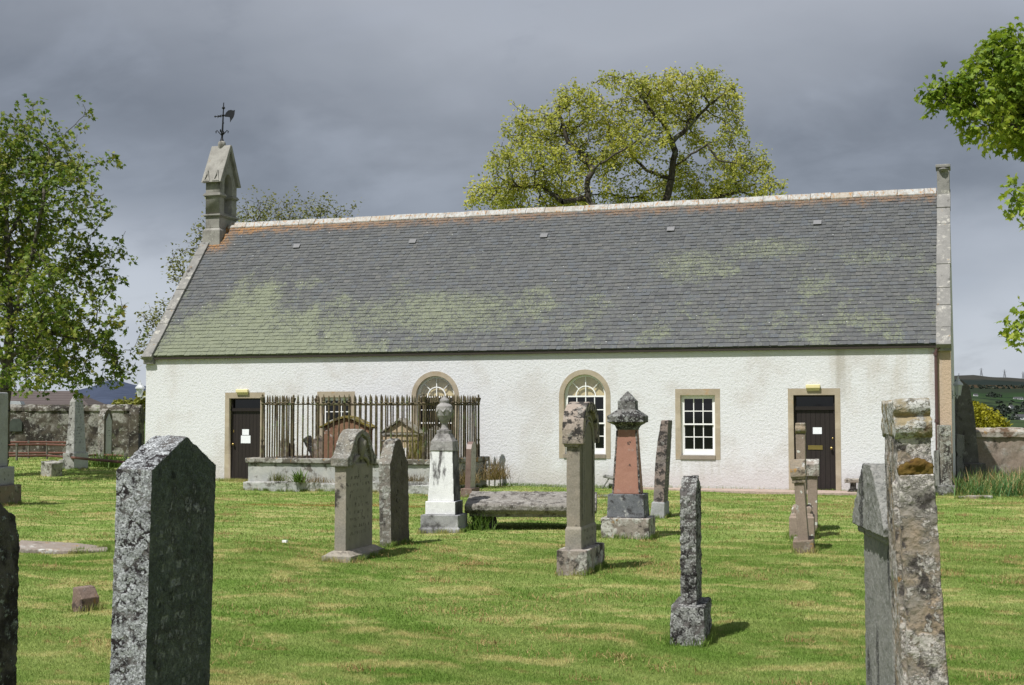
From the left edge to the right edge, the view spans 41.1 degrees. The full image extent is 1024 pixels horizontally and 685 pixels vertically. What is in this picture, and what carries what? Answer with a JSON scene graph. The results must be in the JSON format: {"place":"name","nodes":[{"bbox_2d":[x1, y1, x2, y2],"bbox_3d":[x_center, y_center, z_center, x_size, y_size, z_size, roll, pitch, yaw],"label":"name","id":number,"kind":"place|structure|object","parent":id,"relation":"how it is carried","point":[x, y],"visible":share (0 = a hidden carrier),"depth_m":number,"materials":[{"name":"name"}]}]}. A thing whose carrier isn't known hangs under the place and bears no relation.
{"place":"outdoors","nodes":[
{"label":"outdoors","id":0,"kind":"place"},
{"bbox_2d":[78,380,145,404],"bbox_3d":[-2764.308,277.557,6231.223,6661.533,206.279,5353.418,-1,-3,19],"label":"hill","id":1,"kind":"structure","parent":0,"point":[104,394],"depth_m":5574.64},
{"bbox_2d":[0,0,1023,390],"label":"sky","id":2,"kind":"structure","parent":0,"point":[394,105],"materials":[{"name":"grey"}]},
{"bbox_2d":[1,457,1023,684],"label":"lawn","id":3,"kind":"structure","parent":0,"point":[68,528],"depth_m":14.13,"materials":[{"name":"plant"}]},
{"bbox_2d":[0,503,19,684],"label":"headstone","id":4,"kind":"object","parent":3,"relation":"on","point":[9,558],"visible":1,"depth_m":5.06,"materials":[{"name":"black stone"}]},
{"bbox_2d":[0,392,20,505],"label":"pedestal monument","id":5,"kind":"object","parent":3,"relation":"on","point":[10,490],"visible":0.84,"depth_m":26.47,"materials":[{"name":"grey stone"}]},
{"bbox_2d":[8,441,65,458],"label":"rail fence","id":6,"kind":"object","parent":3,"relation":"on","point":[28,452],"visible":0.53,"depth_m":55.75,"materials":[{"name":"red metal"}]},
{"bbox_2d":[9,443,65,459],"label":"rail fence","id":7,"kind":"object","parent":3,"relation":"on","point":[46,455],"visible":0.78,"depth_m":53.32,"materials":[{"name":"red metal"}]},
{"bbox_2d":[41,460,62,476],"bbox_3d":[-13.213,3.679,39.253,0.460,0.538,0.441,5,3,30],"label":"stone block","id":8,"kind":"object","parent":3,"relation":"on","point":[51,468],"depth_m":39.10,"materials":[{"name":"grey stone"}]},
{"bbox_2d":[19,540,106,554],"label":"grave slab","id":9,"kind":"structure","parent":3,"relation":"on","point":[38,547],"depth_m":17.81,"materials":[{"name":"stone"}]},
{"bbox_2d":[59,396,87,469],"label":"obelisk","id":10,"kind":"object","parent":3,"relation":"on","point":[75,444],"visible":0.74,"depth_m":44.84,"materials":[{"name":"white stone"}]},
{"bbox_2d":[0,93,148,465],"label":"sycamore tree","id":11,"kind":"object","parent":3,"relation":"on","point":[37,322],"visible":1,"depth_m":38.52,"materials":[{"name":"green plant"}]},
{"bbox_2d":[9,404,144,457],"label":"boundary wall","id":12,"kind":"structure","parent":3,"relation":"on","point":[33,422],"depth_m":57.09,"materials":[{"name":"grey stone"}]},
{"bbox_2d":[72,585,98,611],"bbox_3d":[-3.842,2.352,12.327,0.136,0.308,0.205,-2,-4,32],"label":"grave marker","id":13,"kind":"object","parent":3,"relation":"on","point":[85,595],"visible":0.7,"depth_m":12.27,"materials":[{"name":"red stone"}]},
{"bbox_2d":[70,454,127,463],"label":"rail fence","id":14,"kind":"object","parent":3,"relation":"on","point":[100,460],"visible":0.5,"depth_m":43.13,"materials":[{"name":"red metal"}]},
{"bbox_2d":[98,409,112,462],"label":"headstone","id":15,"kind":"object","parent":3,"relation":"on","point":[105,420],"visible":0.69,"depth_m":47.97,"materials":[{"name":"grey stone"}]},
{"bbox_2d":[88,450,130,467],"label":"grass tuft","id":16,"kind":"object","parent":3,"relation":"on","point":[101,464],"visible":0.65,"depth_m":46.19,"materials":[{"name":"green plant"}]},
{"bbox_2d":[111,390,145,422],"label":"shrub","id":17,"kind":"object","parent":3,"relation":"on","point":[137,400],"visible":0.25,"depth_m":61.63,"materials":[{"name":"green plant"}]},
{"bbox_2d":[109,435,215,684],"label":"headstone","id":18,"kind":"object","parent":3,"relation":"on","point":[161,624],"visible":1,"depth_m":5.91,"materials":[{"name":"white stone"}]},
{"bbox_2d":[134,197,239,366],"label":"young tree","id":19,"kind":"object","parent":3,"relation":"on","point":[173,267],"visible":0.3,"depth_m":50.02,"materials":[{"name":"green plant"}]},
{"bbox_2d":[236,185,361,221],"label":"tree","id":20,"kind":"object","parent":3,"relation":"on","point":[265,217],"visible":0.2,"depth_m":54.10,"materials":[{"name":"green plant"}]},
{"bbox_2d":[304,435,311,456],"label":"headstone","id":21,"kind":"object","parent":3,"relation":"on","point":[309,443],"visible":0.17,"depth_m":34.38,"materials":[{"name":"black stone"}]},
{"bbox_2d":[322,429,383,562],"bbox_3d":[-1.965,1.915,17.017,0.404,1.680,1.162,-1,-3,15],"label":"headstone","id":22,"kind":"object","parent":3,"relation":"on","point":[353,458],"visible":0.86,"depth_m":16.79,"materials":[{"name":"stone"}]},
{"bbox_2d":[243,393,489,493],"bbox_3d":[-3.431,2.517,32.829,5.112,2.563,3.051,-1,-3,19],"label":"burial enclosure","id":23,"kind":"object","parent":3,"relation":"on","point":[261,468],"visible":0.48,"depth_m":31.99,"materials":[{"name":"metal"}]},
{"bbox_2d":[268,471,288,480],"bbox_3d":[-5.418,3.097,31.828,0.622,0.252,0.374,-2,-4,31],"label":"grass tuft","id":24,"kind":"object","parent":23,"relation":"on","point":[279,477],"visible":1,"depth_m":31.84,"materials":[{"name":"green plant"}]},
{"bbox_2d":[280,440,289,455],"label":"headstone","id":25,"kind":"object","parent":23,"relation":"on","point":[280,448],"visible":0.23,"depth_m":33.53,"materials":[{"name":"grey stone"}]},
{"bbox_2d":[287,468,311,481],"bbox_3d":[-5.024,3.056,31.626,0.672,0.352,0.537,2,-3,-27],"label":"weed","id":26,"kind":"object","parent":23,"relation":"on","point":[297,477],"visible":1,"depth_m":31.60,"materials":[{"name":"green plant"}]},
{"bbox_2d":[294,474,334,482],"bbox_3d":[-4.524,3.116,31.544,1.365,0.224,0.391,-1,-3,19],"label":"grass tuft","id":27,"kind":"object","parent":23,"relation":"on","point":[315,480],"visible":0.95,"depth_m":31.51,"materials":[{"name":"green plant"}]},
{"bbox_2d":[408,473,428,481],"bbox_3d":[-2.321,3.008,30.834,0.979,0.244,0.452,-1,-3,19],"label":"grass tuft","id":28,"kind":"object","parent":23,"relation":"on","point":[412,479],"visible":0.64,"depth_m":30.76,"materials":[{"name":"green plant"}]},
{"bbox_2d":[378,438,409,546],"bbox_3d":[-1.595,2.167,18.512,0.183,1.745,0.735,-2,-3,15],"label":"headstone","id":29,"kind":"object","parent":3,"relation":"on","point":[393,497],"visible":0.8,"depth_m":18.31,"materials":[{"name":"grey stone"}]},
{"bbox_2d":[422,426,439,458],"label":"headstone","id":30,"kind":"object","parent":3,"relation":"on","point":[429,439],"visible":0.06,"depth_m":32.67,"materials":[{"name":"brown stone"}]},
{"bbox_2d":[419,395,468,533],"bbox_3d":[-1.033,1.934,20.900,0.635,2.256,0.646,-1,-3,12],"label":"urn monument","id":31,"kind":"object","parent":3,"relation":"on","point":[444,506],"visible":0.89,"depth_m":20.71,"materials":[{"name":"stone"}]},
{"bbox_2d":[460,442,479,496],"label":"headstone","id":32,"kind":"object","parent":3,"relation":"on","point":[470,473],"visible":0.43,"depth_m":29.51,"materials":[{"name":"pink stone"}]},
{"bbox_2d":[459,464,488,484],"bbox_3d":[-1.128,3.014,31.855,1.187,0.561,2.025,-1,-3,19],"label":"fern","id":33,"kind":"object","parent":3,"relation":"on","point":[462,480],"visible":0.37,"depth_m":31.86,"materials":[{"name":"brown plant"}]},
{"bbox_2d":[465,513,500,529],"bbox_3d":[-0.530,2.693,21.111,0.743,0.356,0.647,-2,-4,34],"label":"grass tuft","id":34,"kind":"object","parent":3,"relation":"on","point":[475,524],"visible":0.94,"depth_m":21.02,"materials":[{"name":"green plant"}]},
{"bbox_2d":[476,454,519,480],"bbox_3d":[-0.399,2.972,33.044,1.418,0.671,2.340,-1,-3,19],"label":"fern","id":35,"kind":"object","parent":3,"relation":"on","point":[492,474],"visible":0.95,"depth_m":32.91,"materials":[{"name":"brown plant"}]},
{"bbox_2d":[3,493,1023,684],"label":"grass clippings","id":36,"kind":"object","parent":3,"relation":"on","point":[642,556],"depth_m":14.77,"materials":[{"name":"green plant"}]},
{"bbox_2d":[464,491,596,528],"bbox_3d":[0.322,2.753,21.509,2.038,0.653,1.137,0,4,4],"label":"table tomb","id":37,"kind":"object","parent":3,"relation":"on","point":[539,504],"visible":0.67,"depth_m":21.06,"materials":[{"name":"grey stone"}]},
{"bbox_2d":[135,103,962,490],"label":"church","id":38,"kind":"structure","parent":3,"relation":"on","point":[733,339],"depth_m":34.39,"materials":[{"name":"stone"}]},
{"bbox_2d":[232,411,259,479],"bbox_3d":[-7.066,2.756,36.395,0.850,1.860,0.133,-1,-3,19],"label":"door","id":39,"kind":"structure","parent":38,"relation":"in","point":[246,424],"depth_m":36.43,"materials":[{"name":"brown wood"}]},
{"bbox_2d":[317,391,354,435],"bbox_3d":[-4.540,2.108,35.562,1.074,1.663,0.250,-1,-3,19],"label":"sash window","id":40,"kind":"structure","parent":38,"relation":"in","point":[347,393],"depth_m":35.60,"materials":[{"name":"beige stone"}]},
{"bbox_2d":[411,371,458,437],"bbox_3d":[-1.913,1.787,34.707,1.297,2.214,0.270,-1,-3,19],"label":"arched window","id":41,"kind":"structure","parent":38,"relation":"in","point":[436,383],"depth_m":34.77,"materials":[{"name":"beige stone"}]},
{"bbox_2d":[559,369,610,458],"bbox_3d":[1.806,1.720,33.462,1.302,2.214,0.270,-1,-3,19],"label":"arched window","id":42,"kind":"structure","parent":38,"relation":"in","point":[584,385],"depth_m":33.45,"materials":[{"name":"beige stone"}]},
{"bbox_2d":[675,389,720,459],"bbox_3d":[4.438,1.943,32.555,1.074,1.673,0.250,-1,-3,19],"label":"sash window","id":43,"kind":"structure","parent":38,"relation":"in","point":[697,411],"depth_m":32.56,"materials":[{"name":"white wood"}]},
{"bbox_2d":[796,410,833,489],"bbox_3d":[7.021,2.512,31.677,0.855,1.905,0.133,-1,-3,19],"label":"door","id":44,"kind":"structure","parent":38,"relation":"in","point":[819,423],"depth_m":31.65,"materials":[{"name":"black wood"}]},
{"bbox_2d":[556,402,604,575],"bbox_3d":[0.774,1.717,15.337,0.349,2.106,1.011,-1,-3,15],"label":"headstone","id":45,"kind":"object","parent":3,"relation":"on","point":[583,549],"visible":0.88,"depth_m":14.98,"materials":[{"name":"beige stone"}]},
{"bbox_2d":[602,474,612,487],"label":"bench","id":46,"kind":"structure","parent":3,"relation":"on","point":[608,477],"depth_m":32.67,"materials":[{"name":"grey stone"}]},
{"bbox_2d":[461,61,788,210],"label":"old tree","id":47,"kind":"object","parent":3,"relation":"on","point":[650,99],"visible":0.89,"depth_m":57.38,"materials":[{"name":"green plant"}]},
{"bbox_2d":[601,391,655,538],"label":"granite pillar","id":48,"kind":"structure","parent":3,"relation":"on","point":[627,508],"depth_m":19.57,"materials":[{"name":"stone"}]},
{"bbox_2d":[650,420,671,518],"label":"headstone","id":49,"kind":"object","parent":3,"relation":"on","point":[660,504],"visible":0.88,"depth_m":23.63,"materials":[{"name":"black stone"}]},
{"bbox_2d":[670,475,711,646],"bbox_3d":[1.408,1.762,10.761,0.285,1.433,0.642,-1,-3,13],"label":"headstone","id":50,"kind":"object","parent":3,"relation":"on","point":[690,617],"visible":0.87,"depth_m":10.55,"materials":[{"name":"black stone"}]},
{"bbox_2d":[789,423,814,538],"bbox_3d":[4.185,2.081,19.760,0.356,1.840,0.726,-1,-3,13],"label":"headstone","id":51,"kind":"object","parent":3,"relation":"on","point":[800,431],"visible":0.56,"depth_m":19.51,"materials":[{"name":"brown stone"}]},
{"bbox_2d":[790,459,814,552],"bbox_3d":[3.762,2.209,17.762,0.271,1.380,0.761,-4,-4,13],"label":"headstone","id":52,"kind":"object","parent":3,"relation":"on","point":[798,475],"visible":0.91,"depth_m":17.50,"materials":[{"name":"brown stone"}]},
{"bbox_2d":[806,459,819,529],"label":"headstone","id":53,"kind":"object","parent":3,"relation":"on","point":[812,467],"visible":0.58,"depth_m":20.81,"materials":[{"name":"brown stone"}]},
{"bbox_2d":[844,478,858,491],"bbox_3d":[7.940,3.306,30.807,0.857,0.474,0.526,-1,-3,17],"label":"stone bench","id":54,"kind":"object","parent":3,"relation":"on","point":[852,481],"visible":0.35,"depth_m":30.71,"materials":[{"name":"stone"}]},
{"bbox_2d":[852,463,894,684],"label":"headstone","id":55,"kind":"object","parent":3,"relation":"on","point":[869,516],"visible":0.56,"depth_m":6.74,"materials":[{"name":"grey stone"}]},
{"bbox_2d":[881,398,948,684],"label":"headstone","id":56,"kind":"object","parent":3,"relation":"on","point":[918,632],"visible":1,"depth_m":5.59,"materials":[{"name":"stone"}]},
{"bbox_2d":[934,425,956,495],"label":"headstone","id":57,"kind":"object","parent":3,"relation":"on","point":[943,465],"visible":0.79,"depth_m":29.92,"materials":[{"name":"grey stone"}]},
{"bbox_2d":[955,434,964,479],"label":"headstone","id":58,"kind":"object","parent":3,"relation":"on","point":[959,451],"visible":0.76,"depth_m":36.30,"materials":[{"name":"grey stone"}]},
{"bbox_2d":[914,16,1023,352],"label":"sycamore tree","id":59,"kind":"object","parent":3,"relation":"on","point":[1003,110],"visible":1,"depth_m":25.66,"materials":[{"name":"green plant"}]},
{"bbox_2d":[955,379,985,476],"bbox_3d":[12.317,2.464,37.056,0.770,2.928,0.550,-3,-3,3],"label":"headstone","id":60,"kind":"object","parent":3,"relation":"on","point":[965,425],"visible":0.56,"depth_m":36.94,"materials":[{"name":"stone"}]},
{"bbox_2d":[959,495,991,498],"bbox_3d":[9.741,3.275,28.776,0.710,0.122,0.192,0,-3,0],"label":"flat stone","id":61,"kind":"object","parent":3,"relation":"on","point":[974,496],"visible":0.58,"depth_m":28.69,"materials":[{"name":"grey stone"}]},
{"bbox_2d":[950,464,1023,496],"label":"grass","id":62,"kind":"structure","parent":3,"relation":"on","point":[1003,484],"depth_m":29.88,"materials":[{"name":"green plant"}]},
{"bbox_2d":[972,401,1011,427],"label":"bush","id":63,"kind":"object","parent":3,"relation":"on","point":[990,418],"visible":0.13,"depth_m":46.34,"materials":[{"name":"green plant"}]},
{"bbox_2d":[976,427,1023,477],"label":"boundary wall","id":64,"kind":"structure","parent":3,"relation":"on","point":[1000,446],"depth_m":37.68,"materials":[{"name":"beige stone"}]},
{"bbox_3d":[-3.444,3.219,32.869,4.300,0.760,2.300,-1,-3,19],"label":"earth fill","id":65,"kind":"object","parent":3,"relation":"on","visible":0},
{"bbox_2d":[314,435,321,457],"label":"headstone","id":66,"kind":"object","parent":65,"relation":"on","point":[320,445],"visible":0.2,"depth_m":33.97,"materials":[{"name":"beige stone"}]},
{"bbox_2d":[319,416,376,457],"bbox_3d":[-4.000,2.705,33.365,1.448,1.843,0.330,-1,-3,22],"label":"headstone","id":67,"kind":"object","parent":65,"relation":"on","point":[341,430],"visible":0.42,"depth_m":33.40,"materials":[{"name":"red stone"}]},
{"bbox_2d":[379,418,422,458],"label":"headstone","id":68,"kind":"object","parent":65,"relation":"on","point":[399,428],"visible":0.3,"depth_m":32.82,"materials":[{"name":"beige stone"}]},
{"bbox_2d":[392,420,421,458],"bbox_3d":[-2.355,2.279,31.977,1.003,1.102,0.660,-1,-3,19],"label":"tall weed","id":69,"kind":"object","parent":65,"relation":"on","point":[415,447],"visible":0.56,"depth_m":31.91,"materials":[{"name":"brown plant"}]},
{"bbox_2d":[643,487,856,495],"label":"gravel path","id":70,"kind":"structure","parent":0,"point":[782,491],"depth_m":31.11,"materials":[{"name":"beige gravel"}]},
{"bbox_2d":[954,375,1023,427],"bbox_3d":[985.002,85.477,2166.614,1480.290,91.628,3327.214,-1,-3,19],"label":"hillside","id":71,"kind":"structure","parent":0,"point":[1008,395],"depth_m":1793.23,"materials":[{"name":"green plant"}]},
{"bbox_2d":[969,384,1023,419],"bbox_3d":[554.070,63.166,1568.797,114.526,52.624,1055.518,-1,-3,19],"label":"woodland","id":72,"kind":"object","parent":71,"relation":"on","point":[1005,409],"visible":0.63,"depth_m":1362.43,"materials":[{"name":"green plant"}]},
{"bbox_2d":[1015,414,1023,419],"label":"farm house","id":73,"kind":"structure","parent":71,"relation":"on","point":[1021,416],"depth_m":1076.00,"materials":[{"name":"stone"}]},
{"bbox_3d":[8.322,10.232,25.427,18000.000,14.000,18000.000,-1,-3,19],"label":"terrain","id":74,"kind":"structure","parent":0,"visible":0},
{"bbox_2d":[10,384,103,404],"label":"house","id":75,"kind":"structure","parent":74,"relation":"on","point":[61,397],"depth_m":91.58,"materials":[{"name":"brown tile"}]},
{"bbox_2d":[138,433,141,448],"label":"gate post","id":76,"kind":"object","parent":74,"relation":"on","point":[139,440],"visible":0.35,"depth_m":56.61,"materials":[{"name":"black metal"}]}
]}

